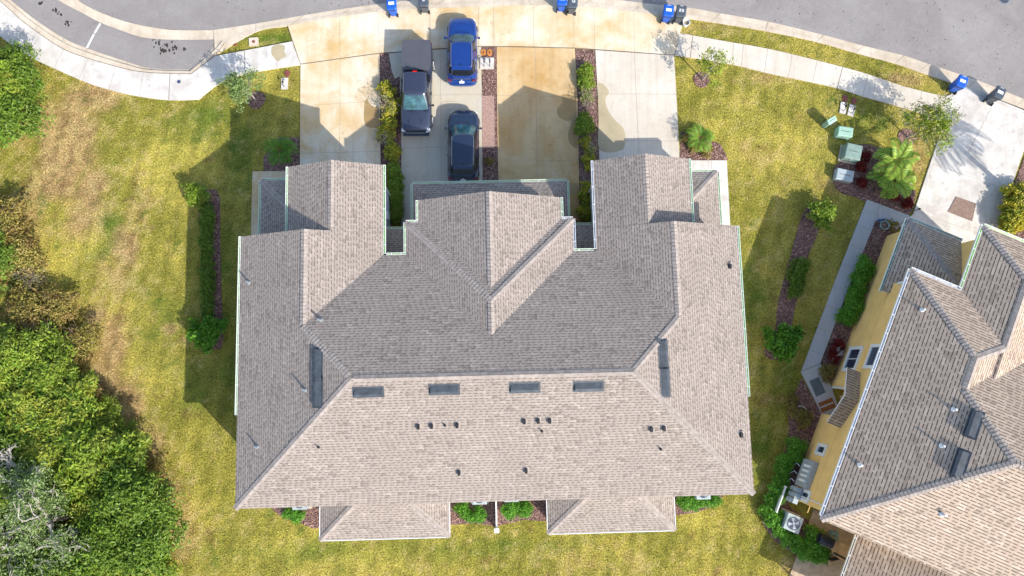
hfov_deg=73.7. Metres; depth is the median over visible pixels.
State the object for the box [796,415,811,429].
plant
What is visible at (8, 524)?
broadleaf tree
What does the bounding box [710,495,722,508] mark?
hedge shrub
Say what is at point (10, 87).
broadleaf tree
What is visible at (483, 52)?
water meter lid
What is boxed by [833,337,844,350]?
red shrub
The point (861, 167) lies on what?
red shrub
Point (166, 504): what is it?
thicket shrub
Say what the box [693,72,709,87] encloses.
mulch ring
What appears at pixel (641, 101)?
driveway
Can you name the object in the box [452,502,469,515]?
hedge shrub
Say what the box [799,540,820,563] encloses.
hedge shrub
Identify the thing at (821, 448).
window
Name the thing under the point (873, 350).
window
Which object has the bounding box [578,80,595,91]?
green shrub
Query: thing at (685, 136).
plant
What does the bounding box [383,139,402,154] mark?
croton shrub
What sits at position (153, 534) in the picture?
broadleaf tree
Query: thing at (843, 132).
utility box
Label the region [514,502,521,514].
hedge shrub
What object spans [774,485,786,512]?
lattice fence
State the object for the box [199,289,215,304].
hedge shrub
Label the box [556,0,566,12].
wheeled bin
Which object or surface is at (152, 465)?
thicket shrub
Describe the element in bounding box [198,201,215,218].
hedge shrub
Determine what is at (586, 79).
green shrub
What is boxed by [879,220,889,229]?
planter pot
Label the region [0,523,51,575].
broadleaf tree
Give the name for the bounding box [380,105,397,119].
croton shrub
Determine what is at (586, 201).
croton shrub
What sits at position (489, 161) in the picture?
plant
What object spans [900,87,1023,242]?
driveway
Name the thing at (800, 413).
plant
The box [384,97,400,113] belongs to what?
croton shrub
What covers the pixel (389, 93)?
croton shrub
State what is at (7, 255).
broadleaf tree
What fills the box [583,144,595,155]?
croton shrub
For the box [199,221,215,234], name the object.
hedge shrub
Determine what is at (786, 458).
hedge shrub
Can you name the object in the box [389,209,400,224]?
green shrub
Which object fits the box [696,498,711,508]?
hedge shrub
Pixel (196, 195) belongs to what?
round shrub
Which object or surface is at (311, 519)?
planting bed
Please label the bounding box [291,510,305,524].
hedge shrub
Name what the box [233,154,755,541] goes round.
apartment house
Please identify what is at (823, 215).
round shrub
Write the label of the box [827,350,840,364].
red shrub
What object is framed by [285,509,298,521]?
hedge shrub
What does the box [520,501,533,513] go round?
hedge shrub
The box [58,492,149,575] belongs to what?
broadleaf tree
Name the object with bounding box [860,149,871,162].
red shrub
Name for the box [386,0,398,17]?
wheeled bin
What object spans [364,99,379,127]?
wet patch
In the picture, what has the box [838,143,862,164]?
transformer box
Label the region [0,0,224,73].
parking kerb
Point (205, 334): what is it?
round shrub
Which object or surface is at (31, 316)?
thicket shrub
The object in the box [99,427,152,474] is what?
broadleaf tree
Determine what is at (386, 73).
planting bed
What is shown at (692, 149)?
plant
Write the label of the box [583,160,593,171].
croton shrub
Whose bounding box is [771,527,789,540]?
hedge shrub
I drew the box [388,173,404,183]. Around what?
green shrub
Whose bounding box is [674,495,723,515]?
planting bed
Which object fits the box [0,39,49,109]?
broadleaf tree
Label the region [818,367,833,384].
plant
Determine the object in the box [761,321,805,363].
round shrub
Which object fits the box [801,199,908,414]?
walkway
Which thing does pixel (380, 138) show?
bare shrub
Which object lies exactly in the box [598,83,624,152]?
wet patch
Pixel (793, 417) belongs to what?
plant
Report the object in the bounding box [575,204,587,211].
croton shrub
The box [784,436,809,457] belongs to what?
hedge shrub
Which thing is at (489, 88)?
planting bed
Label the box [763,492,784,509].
hedge shrub
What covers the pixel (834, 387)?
side door
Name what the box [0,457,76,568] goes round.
old oak
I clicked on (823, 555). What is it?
hedge shrub
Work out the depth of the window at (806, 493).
40.68 m
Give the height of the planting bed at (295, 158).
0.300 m
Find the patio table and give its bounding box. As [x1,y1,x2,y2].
[831,542,849,560]
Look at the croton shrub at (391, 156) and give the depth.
44.09 m
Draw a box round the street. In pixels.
[11,0,1023,98]
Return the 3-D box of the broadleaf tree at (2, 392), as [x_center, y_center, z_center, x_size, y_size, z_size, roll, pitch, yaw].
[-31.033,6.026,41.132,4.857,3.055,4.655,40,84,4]
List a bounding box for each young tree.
[215,66,267,112]
[697,47,737,89]
[889,90,966,156]
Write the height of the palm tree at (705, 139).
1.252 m
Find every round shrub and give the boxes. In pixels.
[180,182,212,209]
[185,314,229,354]
[262,136,298,165]
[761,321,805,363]
[805,197,836,233]
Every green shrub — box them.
[386,159,402,179]
[386,178,404,192]
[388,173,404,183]
[388,186,404,202]
[389,190,404,208]
[389,204,404,219]
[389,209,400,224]
[573,121,591,136]
[575,111,591,126]
[576,61,593,77]
[577,72,595,85]
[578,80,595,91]
[579,90,593,102]
[579,117,596,132]
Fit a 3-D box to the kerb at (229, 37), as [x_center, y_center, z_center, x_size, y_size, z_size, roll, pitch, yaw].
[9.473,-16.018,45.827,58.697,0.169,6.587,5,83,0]
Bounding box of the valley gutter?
[59,0,213,39]
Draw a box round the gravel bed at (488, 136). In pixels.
[482,96,494,147]
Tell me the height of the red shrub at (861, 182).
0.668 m
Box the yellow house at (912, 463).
[786,217,1023,575]
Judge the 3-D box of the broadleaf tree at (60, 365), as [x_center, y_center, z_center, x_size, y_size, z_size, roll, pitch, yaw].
[-27.258,5.337,41.346,4.646,2.890,5.046,28,84,2]
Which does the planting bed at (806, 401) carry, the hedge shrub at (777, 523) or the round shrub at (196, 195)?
the hedge shrub at (777, 523)
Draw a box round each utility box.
[833,168,853,183]
[834,126,852,139]
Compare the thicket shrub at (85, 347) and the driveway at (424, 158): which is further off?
the driveway at (424, 158)
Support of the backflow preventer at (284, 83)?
on the lawn at (208, 406)
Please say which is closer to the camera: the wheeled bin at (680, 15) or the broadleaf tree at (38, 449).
the broadleaf tree at (38, 449)
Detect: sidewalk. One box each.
[0,2,299,100]
[675,33,947,120]
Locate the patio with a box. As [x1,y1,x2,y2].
[789,509,853,575]
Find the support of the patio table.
on the patio
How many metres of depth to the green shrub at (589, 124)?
44.54 m
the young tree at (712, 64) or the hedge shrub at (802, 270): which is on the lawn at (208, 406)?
the young tree at (712, 64)
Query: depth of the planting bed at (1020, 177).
45.07 m
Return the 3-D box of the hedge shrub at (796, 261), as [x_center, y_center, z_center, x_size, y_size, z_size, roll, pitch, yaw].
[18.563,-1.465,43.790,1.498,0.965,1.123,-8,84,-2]
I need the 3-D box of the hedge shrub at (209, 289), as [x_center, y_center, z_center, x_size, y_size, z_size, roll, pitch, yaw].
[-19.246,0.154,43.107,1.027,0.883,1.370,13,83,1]
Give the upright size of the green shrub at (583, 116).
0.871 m
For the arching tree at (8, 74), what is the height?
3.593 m
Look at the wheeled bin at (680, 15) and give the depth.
44.95 m
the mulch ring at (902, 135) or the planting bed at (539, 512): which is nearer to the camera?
the planting bed at (539, 512)
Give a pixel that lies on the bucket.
(686, 22)
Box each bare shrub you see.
[11,258,49,289]
[366,89,397,115]
[371,130,394,147]
[579,136,598,157]
[580,86,596,113]
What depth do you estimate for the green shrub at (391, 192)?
43.70 m
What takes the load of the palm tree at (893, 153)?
on the planting bed at (873, 190)
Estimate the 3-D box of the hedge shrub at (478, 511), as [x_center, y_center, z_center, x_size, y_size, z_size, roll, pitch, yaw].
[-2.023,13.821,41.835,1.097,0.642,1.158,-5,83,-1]
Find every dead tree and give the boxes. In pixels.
[0,443,57,484]
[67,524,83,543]
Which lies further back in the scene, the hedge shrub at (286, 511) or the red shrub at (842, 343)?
the red shrub at (842, 343)
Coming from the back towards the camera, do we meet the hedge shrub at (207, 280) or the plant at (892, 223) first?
the plant at (892, 223)
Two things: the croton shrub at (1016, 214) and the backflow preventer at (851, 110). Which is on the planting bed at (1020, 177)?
the croton shrub at (1016, 214)
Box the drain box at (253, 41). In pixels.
[249,37,258,46]
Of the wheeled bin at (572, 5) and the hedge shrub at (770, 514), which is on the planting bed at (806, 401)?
the hedge shrub at (770, 514)
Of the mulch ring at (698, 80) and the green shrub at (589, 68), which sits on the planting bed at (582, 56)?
the green shrub at (589, 68)
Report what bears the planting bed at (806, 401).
on the lawn at (208, 406)
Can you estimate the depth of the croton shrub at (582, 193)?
43.96 m
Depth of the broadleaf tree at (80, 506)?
39.54 m
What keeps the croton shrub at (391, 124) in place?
on the planting bed at (386, 73)
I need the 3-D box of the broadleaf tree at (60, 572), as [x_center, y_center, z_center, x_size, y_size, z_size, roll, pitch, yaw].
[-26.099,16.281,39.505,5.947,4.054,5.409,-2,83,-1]
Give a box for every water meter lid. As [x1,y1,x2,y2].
[284,70,289,76]
[481,49,491,55]
[842,95,847,101]
[851,97,856,103]
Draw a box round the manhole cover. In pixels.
[999,0,1009,3]
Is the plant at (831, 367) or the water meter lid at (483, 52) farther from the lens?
the water meter lid at (483, 52)
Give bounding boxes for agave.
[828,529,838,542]
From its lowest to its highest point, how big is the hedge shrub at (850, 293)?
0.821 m
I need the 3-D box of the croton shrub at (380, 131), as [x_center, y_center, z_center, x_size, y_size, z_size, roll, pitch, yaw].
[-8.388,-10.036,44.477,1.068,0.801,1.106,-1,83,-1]
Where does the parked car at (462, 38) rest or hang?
on the driveway apron
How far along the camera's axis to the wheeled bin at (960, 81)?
44.68 m
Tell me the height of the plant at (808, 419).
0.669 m
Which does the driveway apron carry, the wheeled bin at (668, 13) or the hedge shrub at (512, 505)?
the wheeled bin at (668, 13)
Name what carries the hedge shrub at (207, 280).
on the planting bed at (216, 257)
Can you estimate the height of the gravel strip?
0.300 m
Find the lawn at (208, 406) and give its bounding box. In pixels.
[0,20,1023,575]
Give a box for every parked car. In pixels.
[444,17,479,86]
[444,110,481,180]
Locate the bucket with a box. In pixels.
[683,18,689,26]
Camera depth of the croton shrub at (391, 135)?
44.23 m
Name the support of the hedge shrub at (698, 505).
on the planting bed at (678, 511)
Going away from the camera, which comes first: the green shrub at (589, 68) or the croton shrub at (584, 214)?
the croton shrub at (584, 214)
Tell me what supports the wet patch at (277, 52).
on the sidewalk at (199, 83)
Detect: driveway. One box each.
[300,54,380,164]
[399,47,481,226]
[497,47,579,220]
[595,50,678,159]
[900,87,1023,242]
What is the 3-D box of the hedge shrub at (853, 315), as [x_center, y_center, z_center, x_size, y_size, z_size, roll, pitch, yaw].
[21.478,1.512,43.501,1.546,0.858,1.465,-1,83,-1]
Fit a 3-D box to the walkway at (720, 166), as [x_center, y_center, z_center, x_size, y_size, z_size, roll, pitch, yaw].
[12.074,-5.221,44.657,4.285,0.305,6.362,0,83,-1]
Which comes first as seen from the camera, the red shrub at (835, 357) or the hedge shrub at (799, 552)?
the hedge shrub at (799, 552)
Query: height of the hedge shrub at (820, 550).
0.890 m
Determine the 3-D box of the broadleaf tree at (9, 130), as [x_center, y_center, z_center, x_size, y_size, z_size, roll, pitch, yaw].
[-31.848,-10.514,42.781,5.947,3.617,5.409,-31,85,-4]
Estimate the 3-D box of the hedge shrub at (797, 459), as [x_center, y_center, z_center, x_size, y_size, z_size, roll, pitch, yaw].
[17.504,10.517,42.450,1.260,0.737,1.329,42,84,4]
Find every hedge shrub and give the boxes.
[195,211,215,227]
[196,227,213,244]
[197,237,214,253]
[197,264,215,277]
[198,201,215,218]
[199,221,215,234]
[199,272,215,290]
[199,282,216,299]
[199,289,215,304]
[199,299,215,316]
[200,249,213,262]
[200,256,215,268]
[281,507,294,519]
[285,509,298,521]
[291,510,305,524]
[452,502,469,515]
[458,507,471,521]
[466,510,474,522]
[470,505,487,522]
[471,512,484,523]
[500,503,516,520]
[501,502,519,516]
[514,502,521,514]
[517,503,531,517]
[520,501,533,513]
[675,496,692,511]
[683,496,697,511]
[694,500,703,511]
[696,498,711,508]
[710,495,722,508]
[757,499,773,516]
[761,506,783,527]
[762,507,783,533]
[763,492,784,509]
[767,480,790,503]
[771,473,790,488]
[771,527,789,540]
[772,460,790,477]
[774,449,795,471]
[779,530,795,548]
[784,269,805,284]
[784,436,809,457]
[786,263,809,281]
[786,447,803,465]
[787,279,805,291]
[787,286,804,299]
[789,257,811,271]
[789,531,807,551]
[789,542,807,559]
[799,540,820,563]
[803,523,826,543]
[805,532,822,550]
[809,542,830,559]
[811,551,832,565]
[834,309,854,326]
[838,303,860,322]
[843,284,864,303]
[845,293,864,313]
[847,271,872,291]
[851,282,869,294]
[854,253,875,273]
[856,265,874,279]
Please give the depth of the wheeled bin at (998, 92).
44.62 m
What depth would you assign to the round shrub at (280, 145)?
43.71 m
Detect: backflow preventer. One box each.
[281,78,287,89]
[480,58,493,68]
[839,102,846,113]
[847,104,855,116]
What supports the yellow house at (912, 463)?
on the lawn at (208, 406)
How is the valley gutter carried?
on the street
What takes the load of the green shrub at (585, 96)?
on the planting bed at (582, 56)
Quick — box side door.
[832,386,844,401]
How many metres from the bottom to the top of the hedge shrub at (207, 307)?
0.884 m
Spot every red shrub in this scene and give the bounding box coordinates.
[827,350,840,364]
[828,344,840,352]
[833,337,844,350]
[854,160,867,173]
[855,177,867,189]
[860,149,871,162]
[889,194,901,201]
[900,197,914,208]
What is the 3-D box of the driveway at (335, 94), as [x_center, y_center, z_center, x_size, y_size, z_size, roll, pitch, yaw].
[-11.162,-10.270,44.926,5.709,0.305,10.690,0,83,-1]
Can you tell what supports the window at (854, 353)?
in the yellow house at (912, 463)
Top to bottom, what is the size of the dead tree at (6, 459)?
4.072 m
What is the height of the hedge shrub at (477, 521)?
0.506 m
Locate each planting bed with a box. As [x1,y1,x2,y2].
[201,189,222,348]
[264,137,299,170]
[271,506,318,528]
[379,52,401,223]
[450,500,546,525]
[482,47,497,179]
[575,49,598,220]
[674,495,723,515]
[680,131,727,159]
[762,378,820,554]
[764,206,819,359]
[821,221,899,382]
[833,144,915,214]
[1012,158,1023,238]
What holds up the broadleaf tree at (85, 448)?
on the lawn at (208, 406)
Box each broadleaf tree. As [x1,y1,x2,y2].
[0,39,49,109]
[0,54,30,121]
[0,77,56,150]
[0,225,19,277]
[0,320,58,390]
[0,366,57,449]
[0,367,33,406]
[0,406,47,474]
[0,443,66,531]
[0,503,25,534]
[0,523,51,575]
[8,398,87,493]
[9,532,103,575]
[13,328,98,402]
[31,374,107,436]
[51,409,152,501]
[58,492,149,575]
[60,477,120,541]
[87,447,185,542]
[91,528,165,575]
[96,394,137,437]
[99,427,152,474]
[101,504,190,575]
[157,555,183,575]
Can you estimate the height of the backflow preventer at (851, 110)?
0.495 m
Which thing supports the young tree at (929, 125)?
on the mulch ring at (902, 135)
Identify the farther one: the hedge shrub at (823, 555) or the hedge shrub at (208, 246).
the hedge shrub at (208, 246)
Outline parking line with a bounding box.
[86,23,100,47]
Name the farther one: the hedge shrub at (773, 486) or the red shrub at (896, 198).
the red shrub at (896, 198)
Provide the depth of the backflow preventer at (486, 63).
45.39 m
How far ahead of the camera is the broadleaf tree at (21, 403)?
39.83 m
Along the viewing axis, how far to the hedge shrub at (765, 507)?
41.95 m
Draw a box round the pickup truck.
[396,40,433,135]
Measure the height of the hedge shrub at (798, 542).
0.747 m
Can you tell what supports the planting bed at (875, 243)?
on the lawn at (208, 406)
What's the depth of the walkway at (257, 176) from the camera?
44.25 m
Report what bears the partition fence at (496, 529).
on the lawn at (208, 406)
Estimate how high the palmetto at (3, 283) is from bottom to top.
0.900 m
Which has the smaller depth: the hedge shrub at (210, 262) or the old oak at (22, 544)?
the old oak at (22, 544)
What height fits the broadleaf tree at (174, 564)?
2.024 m
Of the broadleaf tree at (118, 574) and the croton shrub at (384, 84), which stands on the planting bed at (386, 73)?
the croton shrub at (384, 84)
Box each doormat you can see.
[810,377,824,396]
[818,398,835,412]
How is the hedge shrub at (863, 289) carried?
on the planting bed at (875, 243)
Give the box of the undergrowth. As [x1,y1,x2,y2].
[0,99,168,573]
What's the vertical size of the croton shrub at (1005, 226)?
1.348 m
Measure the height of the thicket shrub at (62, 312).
1.441 m
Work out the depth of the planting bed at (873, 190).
44.85 m
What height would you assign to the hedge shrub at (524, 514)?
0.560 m
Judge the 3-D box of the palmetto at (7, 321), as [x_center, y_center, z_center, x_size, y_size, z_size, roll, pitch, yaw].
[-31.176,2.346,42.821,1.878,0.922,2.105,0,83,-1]
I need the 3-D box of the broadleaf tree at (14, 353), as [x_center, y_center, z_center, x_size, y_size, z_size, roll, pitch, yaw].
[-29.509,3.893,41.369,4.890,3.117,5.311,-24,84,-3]
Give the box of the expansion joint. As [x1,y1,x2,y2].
[302,46,670,63]
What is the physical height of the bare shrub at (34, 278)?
2.054 m
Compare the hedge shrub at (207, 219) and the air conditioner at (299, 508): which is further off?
the hedge shrub at (207, 219)
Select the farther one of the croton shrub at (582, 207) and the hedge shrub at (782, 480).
the croton shrub at (582, 207)
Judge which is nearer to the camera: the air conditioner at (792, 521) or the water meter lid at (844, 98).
the air conditioner at (792, 521)
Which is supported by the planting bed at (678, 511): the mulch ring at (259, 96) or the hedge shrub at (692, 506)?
the hedge shrub at (692, 506)
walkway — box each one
[251,171,285,234]
[691,160,729,224]
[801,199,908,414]
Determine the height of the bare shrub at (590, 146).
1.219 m
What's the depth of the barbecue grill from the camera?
41.22 m
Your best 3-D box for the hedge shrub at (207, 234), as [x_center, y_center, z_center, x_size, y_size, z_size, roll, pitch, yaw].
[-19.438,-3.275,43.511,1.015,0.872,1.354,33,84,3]
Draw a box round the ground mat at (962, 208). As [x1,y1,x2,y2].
[948,196,975,220]
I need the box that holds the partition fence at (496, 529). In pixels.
[494,501,498,532]
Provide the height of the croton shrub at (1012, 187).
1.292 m
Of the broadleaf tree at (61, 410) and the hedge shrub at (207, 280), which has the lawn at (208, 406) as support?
the broadleaf tree at (61, 410)
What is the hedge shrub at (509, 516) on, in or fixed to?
on the planting bed at (539, 512)
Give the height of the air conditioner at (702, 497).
0.901 m
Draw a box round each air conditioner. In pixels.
[292,507,311,509]
[471,502,488,504]
[694,495,710,499]
[781,508,803,533]
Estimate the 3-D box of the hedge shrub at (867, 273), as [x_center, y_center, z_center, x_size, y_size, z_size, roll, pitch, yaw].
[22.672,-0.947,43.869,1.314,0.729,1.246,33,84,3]
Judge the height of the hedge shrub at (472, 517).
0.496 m
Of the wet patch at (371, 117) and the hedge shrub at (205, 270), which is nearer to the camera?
the hedge shrub at (205, 270)
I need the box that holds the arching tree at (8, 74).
[0,63,35,126]
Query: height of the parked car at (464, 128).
1.755 m
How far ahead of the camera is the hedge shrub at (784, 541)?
41.70 m
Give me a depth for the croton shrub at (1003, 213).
43.96 m
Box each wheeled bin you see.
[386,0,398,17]
[419,0,429,14]
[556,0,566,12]
[566,0,577,15]
[660,4,673,24]
[672,5,686,24]
[946,74,968,94]
[982,85,1006,105]
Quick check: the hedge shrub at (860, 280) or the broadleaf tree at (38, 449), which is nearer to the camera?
the broadleaf tree at (38, 449)
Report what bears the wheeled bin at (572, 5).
on the driveway apron
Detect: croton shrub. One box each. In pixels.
[374,79,390,93]
[376,126,389,141]
[377,87,396,101]
[379,116,397,132]
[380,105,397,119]
[381,130,396,141]
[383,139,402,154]
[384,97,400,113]
[384,150,400,163]
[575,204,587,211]
[575,206,590,220]
[577,135,591,149]
[577,188,589,199]
[578,197,590,206]
[579,180,590,190]
[580,152,595,166]
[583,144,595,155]
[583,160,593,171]
[997,190,1023,211]
[997,212,1023,235]
[999,181,1023,203]
[1000,206,1023,232]
[1001,205,1021,214]
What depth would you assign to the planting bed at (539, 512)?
42.12 m
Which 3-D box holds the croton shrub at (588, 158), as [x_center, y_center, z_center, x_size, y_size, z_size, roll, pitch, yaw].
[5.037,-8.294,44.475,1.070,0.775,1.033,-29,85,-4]
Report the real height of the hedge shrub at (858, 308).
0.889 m
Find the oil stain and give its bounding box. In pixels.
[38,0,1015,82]
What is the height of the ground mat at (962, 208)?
0.014 m
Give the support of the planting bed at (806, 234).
on the lawn at (208, 406)
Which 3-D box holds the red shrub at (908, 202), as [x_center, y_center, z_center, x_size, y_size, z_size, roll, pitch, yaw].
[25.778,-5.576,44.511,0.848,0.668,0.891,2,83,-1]
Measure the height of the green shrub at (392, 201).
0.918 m
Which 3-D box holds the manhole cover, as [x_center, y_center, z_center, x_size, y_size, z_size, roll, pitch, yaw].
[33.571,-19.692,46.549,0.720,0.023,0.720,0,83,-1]
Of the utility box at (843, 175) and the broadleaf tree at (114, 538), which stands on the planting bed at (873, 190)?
the utility box at (843, 175)
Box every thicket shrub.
[0,192,36,244]
[0,219,52,276]
[2,277,56,336]
[35,281,86,333]
[52,319,103,373]
[71,373,109,404]
[139,456,167,498]
[144,497,177,520]
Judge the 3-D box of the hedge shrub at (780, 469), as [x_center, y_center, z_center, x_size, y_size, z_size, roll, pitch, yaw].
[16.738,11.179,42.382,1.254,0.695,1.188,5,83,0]
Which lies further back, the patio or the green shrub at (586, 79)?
the green shrub at (586, 79)
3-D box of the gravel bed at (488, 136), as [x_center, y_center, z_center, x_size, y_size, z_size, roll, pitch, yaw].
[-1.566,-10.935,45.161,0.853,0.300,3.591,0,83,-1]
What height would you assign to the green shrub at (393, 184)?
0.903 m
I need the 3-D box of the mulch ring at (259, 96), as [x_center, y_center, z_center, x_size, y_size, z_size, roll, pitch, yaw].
[-16.877,-12.401,45.047,1.256,0.140,1.240,0,83,-1]
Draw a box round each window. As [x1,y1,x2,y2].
[798,488,811,503]
[814,443,827,456]
[841,346,863,370]
[863,344,879,368]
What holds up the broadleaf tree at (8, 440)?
on the lawn at (208, 406)
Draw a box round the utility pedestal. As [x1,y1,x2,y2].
[821,116,836,128]
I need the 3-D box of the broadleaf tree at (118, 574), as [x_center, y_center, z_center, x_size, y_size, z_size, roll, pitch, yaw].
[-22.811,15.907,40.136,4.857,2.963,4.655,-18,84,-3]
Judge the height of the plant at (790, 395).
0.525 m
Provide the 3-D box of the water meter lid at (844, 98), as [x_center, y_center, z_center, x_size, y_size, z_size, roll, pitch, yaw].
[22.222,-12.653,45.563,0.360,0.066,0.480,11,83,1]
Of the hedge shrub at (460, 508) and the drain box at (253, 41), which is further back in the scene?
the drain box at (253, 41)
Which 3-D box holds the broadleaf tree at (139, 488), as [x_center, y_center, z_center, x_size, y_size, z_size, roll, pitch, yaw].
[-22.375,12.148,40.011,5.947,4.115,5.409,-28,84,-4]
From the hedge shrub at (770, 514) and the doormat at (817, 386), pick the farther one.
the doormat at (817, 386)
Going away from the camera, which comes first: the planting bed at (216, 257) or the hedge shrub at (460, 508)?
the hedge shrub at (460, 508)
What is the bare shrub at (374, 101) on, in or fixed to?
on the planting bed at (386, 73)
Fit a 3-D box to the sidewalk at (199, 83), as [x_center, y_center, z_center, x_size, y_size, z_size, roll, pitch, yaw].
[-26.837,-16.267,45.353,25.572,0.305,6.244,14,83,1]
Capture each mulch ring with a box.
[246,91,265,108]
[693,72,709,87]
[898,129,915,144]
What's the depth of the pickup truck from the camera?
43.78 m
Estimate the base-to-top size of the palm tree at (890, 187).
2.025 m
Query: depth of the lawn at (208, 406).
43.83 m
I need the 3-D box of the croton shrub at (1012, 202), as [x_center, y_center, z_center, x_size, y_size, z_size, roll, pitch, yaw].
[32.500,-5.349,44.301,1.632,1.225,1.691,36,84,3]
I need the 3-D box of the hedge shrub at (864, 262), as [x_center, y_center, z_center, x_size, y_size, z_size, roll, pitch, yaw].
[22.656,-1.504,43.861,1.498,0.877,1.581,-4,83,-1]
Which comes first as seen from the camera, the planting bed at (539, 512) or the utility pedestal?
the planting bed at (539, 512)
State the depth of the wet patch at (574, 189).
44.54 m
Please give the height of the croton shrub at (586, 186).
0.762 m
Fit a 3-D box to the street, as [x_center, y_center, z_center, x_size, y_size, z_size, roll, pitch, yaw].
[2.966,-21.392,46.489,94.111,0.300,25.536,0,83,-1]
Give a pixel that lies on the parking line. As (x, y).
(98, 26)
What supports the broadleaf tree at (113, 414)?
on the lawn at (208, 406)
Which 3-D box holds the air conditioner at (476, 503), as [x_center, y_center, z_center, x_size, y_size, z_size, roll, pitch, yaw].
[-1.986,12.744,41.827,1.110,0.901,1.060,-1,83,-1]
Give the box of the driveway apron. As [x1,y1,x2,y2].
[288,5,684,63]
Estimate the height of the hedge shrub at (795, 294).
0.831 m
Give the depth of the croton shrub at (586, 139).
44.49 m
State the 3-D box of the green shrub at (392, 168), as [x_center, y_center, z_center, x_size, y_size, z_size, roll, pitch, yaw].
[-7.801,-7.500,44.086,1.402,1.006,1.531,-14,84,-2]
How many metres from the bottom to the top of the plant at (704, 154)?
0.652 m
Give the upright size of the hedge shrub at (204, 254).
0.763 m
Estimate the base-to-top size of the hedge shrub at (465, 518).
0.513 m
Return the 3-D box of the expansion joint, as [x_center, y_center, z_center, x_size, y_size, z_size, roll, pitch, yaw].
[-1.598,-15.684,45.534,24.898,0.001,1.001,-2,83,-1]
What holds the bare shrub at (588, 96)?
on the planting bed at (582, 56)
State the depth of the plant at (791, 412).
42.84 m
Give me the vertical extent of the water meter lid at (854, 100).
0.066 m
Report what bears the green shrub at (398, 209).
on the planting bed at (386, 73)
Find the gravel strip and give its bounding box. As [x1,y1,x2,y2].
[389,52,399,78]
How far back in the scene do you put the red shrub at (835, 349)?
43.25 m
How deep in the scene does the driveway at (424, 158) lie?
44.82 m
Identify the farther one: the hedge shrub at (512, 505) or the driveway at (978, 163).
the driveway at (978, 163)
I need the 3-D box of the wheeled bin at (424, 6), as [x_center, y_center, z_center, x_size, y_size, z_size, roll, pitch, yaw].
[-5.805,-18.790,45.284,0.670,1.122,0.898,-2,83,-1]
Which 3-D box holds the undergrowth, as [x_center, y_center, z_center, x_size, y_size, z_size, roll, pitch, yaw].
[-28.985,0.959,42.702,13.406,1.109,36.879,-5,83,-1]
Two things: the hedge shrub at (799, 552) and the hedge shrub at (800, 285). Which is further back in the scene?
the hedge shrub at (800, 285)
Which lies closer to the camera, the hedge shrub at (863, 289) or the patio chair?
the patio chair
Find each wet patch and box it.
[271,44,286,60]
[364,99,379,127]
[557,85,576,147]
[569,183,579,194]
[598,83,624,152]
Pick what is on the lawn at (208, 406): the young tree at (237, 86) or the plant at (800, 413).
the young tree at (237, 86)
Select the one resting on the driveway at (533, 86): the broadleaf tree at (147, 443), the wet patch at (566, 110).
the wet patch at (566, 110)
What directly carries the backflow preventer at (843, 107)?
on the lawn at (208, 406)
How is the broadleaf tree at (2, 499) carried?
on the lawn at (208, 406)
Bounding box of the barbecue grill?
[814,532,834,548]
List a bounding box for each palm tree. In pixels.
[686,122,715,151]
[866,159,916,198]
[872,137,919,182]
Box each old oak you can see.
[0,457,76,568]
[0,508,97,575]
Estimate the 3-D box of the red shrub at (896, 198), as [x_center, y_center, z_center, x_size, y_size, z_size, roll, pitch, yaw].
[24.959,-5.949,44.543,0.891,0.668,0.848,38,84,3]
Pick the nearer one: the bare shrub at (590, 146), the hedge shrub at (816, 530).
the hedge shrub at (816, 530)
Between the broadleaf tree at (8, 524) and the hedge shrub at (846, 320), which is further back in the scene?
the hedge shrub at (846, 320)
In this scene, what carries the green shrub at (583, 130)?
on the planting bed at (582, 56)
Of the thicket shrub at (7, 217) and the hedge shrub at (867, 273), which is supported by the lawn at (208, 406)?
the thicket shrub at (7, 217)
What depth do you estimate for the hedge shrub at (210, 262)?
43.22 m
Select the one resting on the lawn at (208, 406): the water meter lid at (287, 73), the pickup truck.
the water meter lid at (287, 73)
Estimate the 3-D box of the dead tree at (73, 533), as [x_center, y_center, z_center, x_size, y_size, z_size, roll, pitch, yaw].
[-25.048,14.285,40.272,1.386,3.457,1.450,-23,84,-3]
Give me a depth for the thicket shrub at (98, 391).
41.79 m
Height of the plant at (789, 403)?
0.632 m
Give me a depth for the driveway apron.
45.74 m
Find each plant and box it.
[483,157,495,166]
[679,131,692,142]
[686,140,696,153]
[698,143,713,158]
[784,395,798,411]
[785,392,799,401]
[788,404,798,415]
[790,410,806,423]
[791,408,808,423]
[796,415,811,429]
[800,411,813,430]
[818,362,837,378]
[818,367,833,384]
[886,218,900,232]
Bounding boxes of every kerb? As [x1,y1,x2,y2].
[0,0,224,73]
[214,0,1023,108]
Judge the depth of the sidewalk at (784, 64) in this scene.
45.70 m
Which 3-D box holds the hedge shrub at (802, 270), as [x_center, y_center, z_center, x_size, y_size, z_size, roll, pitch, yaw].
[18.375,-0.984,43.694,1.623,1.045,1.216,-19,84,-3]
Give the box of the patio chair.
[826,556,839,566]
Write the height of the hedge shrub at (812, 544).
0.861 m
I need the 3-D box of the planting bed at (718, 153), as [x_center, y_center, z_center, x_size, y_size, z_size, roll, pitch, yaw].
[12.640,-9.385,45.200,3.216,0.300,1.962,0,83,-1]

